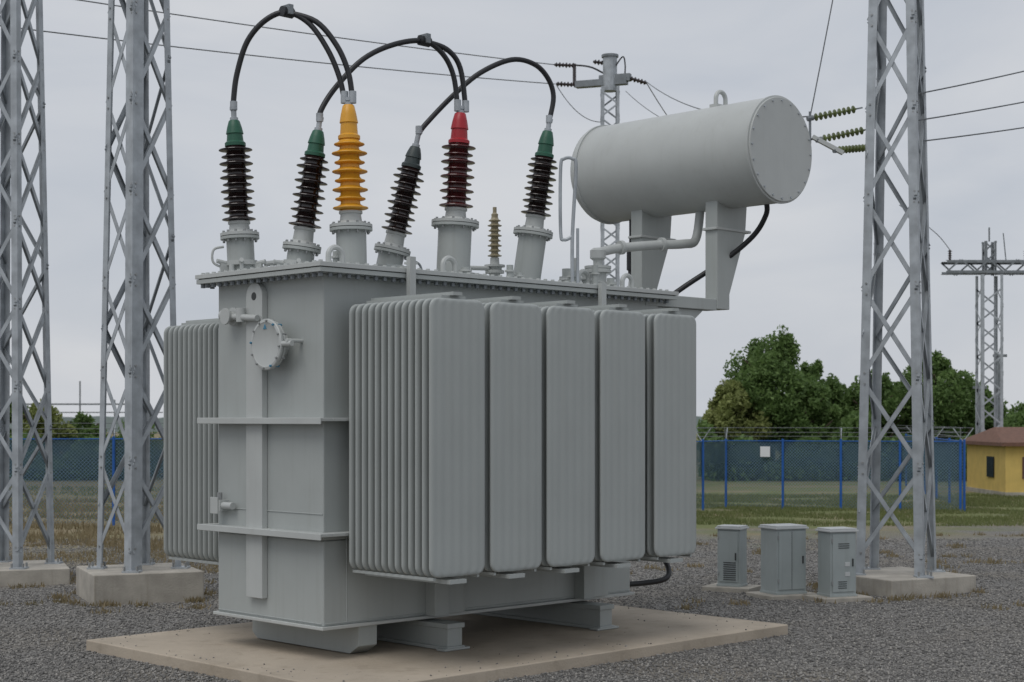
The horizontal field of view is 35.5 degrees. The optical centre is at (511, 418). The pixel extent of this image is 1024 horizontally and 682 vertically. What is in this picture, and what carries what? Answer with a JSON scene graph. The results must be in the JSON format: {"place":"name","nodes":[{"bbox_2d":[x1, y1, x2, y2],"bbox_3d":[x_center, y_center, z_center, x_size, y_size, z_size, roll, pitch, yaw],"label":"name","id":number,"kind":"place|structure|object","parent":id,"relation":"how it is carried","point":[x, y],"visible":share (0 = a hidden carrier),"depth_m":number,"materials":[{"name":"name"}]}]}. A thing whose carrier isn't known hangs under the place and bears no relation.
{"place":"outdoors","nodes":[
{"label":"outdoors","id":0,"kind":"place"},
{"bbox_2d":[9,496,163,551],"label":"dry grass","id":1,"kind":"structure","parent":0,"point":[33,537],"depth_m":37.04,"materials":[{"name":"brown plant"}]},
{"bbox_2d":[9,484,163,521],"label":"grass","id":2,"kind":"structure","parent":0,"point":[72,489],"depth_m":51.17,"materials":[{"name":"green plant"}]},
{"bbox_2d":[0,538,1023,681],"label":"gravel","id":3,"kind":"structure","parent":0,"point":[91,674],"depth_m":19.18,"materials":[{"name":"grey gravel"}]},
{"bbox_2d":[0,432,1023,681],"bbox_3d":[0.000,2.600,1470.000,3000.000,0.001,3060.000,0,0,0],"label":"ground","id":4,"kind":"structure","parent":0,"point":[888,532],"depth_m":21.99,"materials":[{"name":"grey gravel"}]},
{"bbox_2d":[10,402,29,435],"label":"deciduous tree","id":5,"kind":"object","parent":4,"relation":"on","point":[28,407],"visible":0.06,"depth_m":69.52,"materials":[{"name":"green plant"}]},
{"bbox_2d":[0,0,69,586],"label":"lattice tower","id":6,"kind":"structure","parent":4,"relation":"on","point":[49,570],"depth_m":25.55,"materials":[{"name":"metal"}]},
{"bbox_2d":[23,398,80,437],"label":"deciduous tree","id":7,"kind":"object","parent":4,"relation":"on","point":[57,418],"visible":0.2,"depth_m":69.46,"materials":[{"name":"green plant"}]},
{"bbox_2d":[10,416,156,437],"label":"hedge","id":8,"kind":"object","parent":4,"relation":"on","point":[119,436],"visible":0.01,"depth_m":67.37,"materials":[{"name":"green plant"}]},
{"bbox_2d":[9,423,163,524],"bbox_3d":[-10.017,1.356,38.848,24.186,2.488,0.582,0,0,-6],"label":"chain link fence","id":9,"kind":"object","parent":4,"relation":"on","point":[75,460],"visible":0.09,"depth_m":38.81,"materials":[{"name":"blue metal"}]},
{"bbox_2d":[64,411,110,437],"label":"deciduous tree","id":10,"kind":"object","parent":4,"relation":"on","point":[82,418],"visible":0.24,"depth_m":70.84,"materials":[{"name":"green plant"}]},
{"bbox_2d":[26,381,162,415],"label":"distant substation frame","id":11,"kind":"object","parent":4,"relation":"on","point":[79,403],"visible":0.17,"depth_m":119.90,"materials":[{"name":"grey metal"}]},
{"bbox_2d":[9,540,218,584],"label":"dry grass","id":12,"kind":"structure","parent":4,"relation":"on","point":[65,555],"depth_m":29.62,"materials":[{"name":"brown plant"}]},
{"bbox_2d":[76,0,203,604],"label":"lattice tower","id":13,"kind":"structure","parent":4,"relation":"on","point":[138,575],"depth_m":22.95,"materials":[{"name":"metal"}]},
{"bbox_2d":[10,416,702,431],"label":"distant treeline","id":14,"kind":"object","parent":4,"relation":"on","point":[109,419],"visible":0.02,"depth_m":300.00,"materials":[{"name":"green plant"}]},
{"bbox_2d":[86,605,787,681],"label":"concrete pad","id":15,"kind":"object","parent":4,"relation":"on","point":[238,647],"visible":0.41,"depth_m":17.24,"materials":[{"name":"beige concrete"}]},
{"bbox_2d":[164,4,811,653],"bbox_3d":[0.015,-1.029,19.448,7.617,7.012,4.788,0,0,-44],"label":"power transformer","id":16,"kind":"object","parent":15,"relation":"on","point":[360,454],"visible":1,"depth_m":17.22,"materials":[{"name":"grey paint"}]},
{"bbox_2d":[0,531,1023,614],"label":"weeds","id":17,"kind":"object","parent":4,"relation":"on","point":[685,607],"visible":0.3,"depth_m":23.23,"materials":[{"name":"green plant"}]},
{"bbox_2d":[554,53,645,286],"bbox_3d":[2.478,-3.790,45.055,2.699,12.860,0.615,0,0,11],"label":"power line pole","id":18,"kind":"object","parent":4,"relation":"on","point":[610,80],"visible":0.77,"depth_m":44.84,"materials":[{"name":"metal"}]},
{"bbox_2d":[0,0,1023,154],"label":"overhead power lines","id":19,"kind":"object","parent":18,"relation":"attached to","point":[840,150],"visible":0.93,"depth_m":25.05,"materials":[{"name":"metal"}]},
{"bbox_2d":[696,427,732,509],"bbox_3d":[4.090,1.431,43.285,0.582,2.338,7.524,0,0,34],"label":"chain link fence","id":20,"kind":"object","parent":4,"relation":"on","point":[710,457],"visible":0.22,"depth_m":45.59,"materials":[{"name":"blue metal"}]},
{"bbox_2d":[702,524,760,592],"bbox_3d":[3.330,2.134,24.200,0.750,1.032,0.600,0,0,28],"label":"electrical cabinet","id":21,"kind":"object","parent":4,"relation":"on","point":[732,558],"visible":0.95,"depth_m":24.05,"materials":[{"name":"metal"}]},
{"bbox_2d":[697,378,771,479],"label":"deciduous tree","id":22,"kind":"object","parent":4,"relation":"on","point":[728,398],"visible":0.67,"depth_m":67.43,"materials":[{"name":"green plant"}]},
{"bbox_2d":[733,396,771,441],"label":"deciduous tree","id":23,"kind":"object","parent":4,"relation":"on","point":[749,416],"visible":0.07,"depth_m":68.86,"materials":[{"name":"green plant"}]},
{"bbox_2d":[723,324,831,441],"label":"deciduous tree","id":24,"kind":"object","parent":4,"relation":"on","point":[772,379],"visible":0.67,"depth_m":68.53,"materials":[{"name":"green plant"}]},
{"bbox_2d":[746,523,816,599],"bbox_3d":[3.950,2.099,23.300,0.850,1.102,0.680,0,0,-24],"label":"electrical cabinet","id":25,"kind":"object","parent":4,"relation":"on","point":[783,561],"visible":0.95,"depth_m":23.11,"materials":[{"name":"metal"}]},
{"bbox_2d":[773,380,841,478],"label":"deciduous tree","id":26,"kind":"object","parent":4,"relation":"on","point":[832,419],"visible":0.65,"depth_m":68.18,"materials":[{"name":"green plant"}]},
{"bbox_2d":[800,359,843,419],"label":"deciduous tree","id":27,"kind":"object","parent":4,"relation":"on","point":[815,369],"visible":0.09,"depth_m":71.43,"materials":[{"name":"green plant"}]},
{"bbox_2d":[804,527,872,602],"bbox_3d":[4.660,2.109,22.950,0.800,1.082,0.640,0,0,-20],"label":"electrical cabinet","id":28,"kind":"object","parent":4,"relation":"on","point":[837,563],"visible":0.96,"depth_m":22.79,"materials":[{"name":"metal"}]},
{"bbox_2d":[830,381,850,410],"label":"deciduous tree","id":29,"kind":"object","parent":4,"relation":"on","point":[844,388],"visible":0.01,"depth_m":72.70,"materials":[{"name":"green plant"}]},
{"bbox_2d":[724,427,962,510],"bbox_3d":[9.393,1.431,45.605,6.664,2.338,0.582,0,0,16],"label":"chain link fence","id":30,"kind":"object","parent":4,"relation":"on","point":[807,456],"visible":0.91,"depth_m":45.77,"materials":[{"name":"blue metal"}]},
{"bbox_2d":[696,410,1023,481],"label":"hedge","id":31,"kind":"object","parent":4,"relation":"on","point":[850,422],"visible":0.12,"depth_m":66.65,"materials":[{"name":"green plant"}]},
{"bbox_2d":[835,369,911,437],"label":"deciduous tree","id":32,"kind":"object","parent":4,"relation":"on","point":[849,401],"visible":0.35,"depth_m":70.86,"materials":[{"name":"green plant"}]},
{"bbox_2d":[882,372,911,435],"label":"deciduous tree","id":33,"kind":"object","parent":4,"relation":"on","point":[902,421],"visible":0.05,"depth_m":72.64,"materials":[{"name":"green plant"}]},
{"bbox_2d":[856,0,975,596],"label":"lattice tower","id":34,"kind":"structure","parent":4,"relation":"on","point":[873,578],"depth_m":24.07,"materials":[{"name":"metal"}]},
{"bbox_2d":[898,425,973,509],"bbox_3d":[13.907,1.431,53.358,0.582,2.338,17.477,0,0,9],"label":"chain link fence","id":35,"kind":"object","parent":4,"relation":"on","point":[949,482],"visible":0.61,"depth_m":48.08,"materials":[{"name":"blue metal"}]},
{"bbox_2d":[893,349,993,440],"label":"deciduous tree","id":36,"kind":"object","parent":4,"relation":"on","point":[953,404],"visible":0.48,"depth_m":69.94,"materials":[{"name":"green plant"}]},
{"bbox_2d":[899,205,1023,433],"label":"substation gantry","id":37,"kind":"object","parent":4,"relation":"on","point":[993,262],"visible":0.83,"depth_m":56.79,"materials":[{"name":"metal"}]},
{"bbox_2d":[940,371,1010,435],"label":"deciduous tree","id":38,"kind":"object","parent":4,"relation":"on","point":[988,394],"visible":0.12,"depth_m":71.04,"materials":[{"name":"green plant"}]},
{"bbox_2d":[973,386,986,432],"bbox_3d":[17.400,0.700,59.500,0.500,3.800,0.240,0,0,0],"label":"steel post","id":39,"kind":"object","parent":4,"relation":"on","point":[979,405],"visible":0.22,"depth_m":59.42,"materials":[{"name":"grey metal"}]},
{"bbox_2d":[993,354,1006,424],"bbox_3d":[18.300,0.100,60.000,0.500,5.000,0.240,0,0,0],"label":"steel post","id":40,"kind":"object","parent":4,"relation":"on","point":[1004,355],"visible":0.3,"depth_m":59.94,"materials":[{"name":"grey metal"}]},
{"bbox_2d":[1007,400,1023,414],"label":"deciduous tree","id":41,"kind":"object","parent":4,"relation":"on","point":[1019,407],"visible":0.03,"depth_m":76.14,"materials":[{"name":"green plant"}]},
{"bbox_2d":[0,0,1023,417],"label":"sky","id":42,"kind":"structure","parent":0,"point":[802,272],"materials":[{"name":"grey"}]},
{"bbox_2d":[696,492,1023,525],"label":"grass","id":43,"kind":"structure","parent":0,"point":[982,501],"depth_m":44.16,"materials":[{"name":"green plant"}]},
{"bbox_2d":[966,444,1023,496],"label":"walls","id":44,"kind":"structure","parent":0,"point":[1006,479],"depth_m":53.88,"materials":[{"name":"paint"}]},
{"bbox_2d":[962,427,1023,445],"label":"roof","id":45,"kind":"structure","parent":44,"relation":"on","point":[1003,436],"depth_m":54.34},
{"bbox_2d":[986,456,1023,478],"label":"windows","id":46,"kind":"structure","parent":44,"relation":"attached to","point":[989,466],"depth_m":54.54,"materials":[{"name":"black glass"}]}
]}

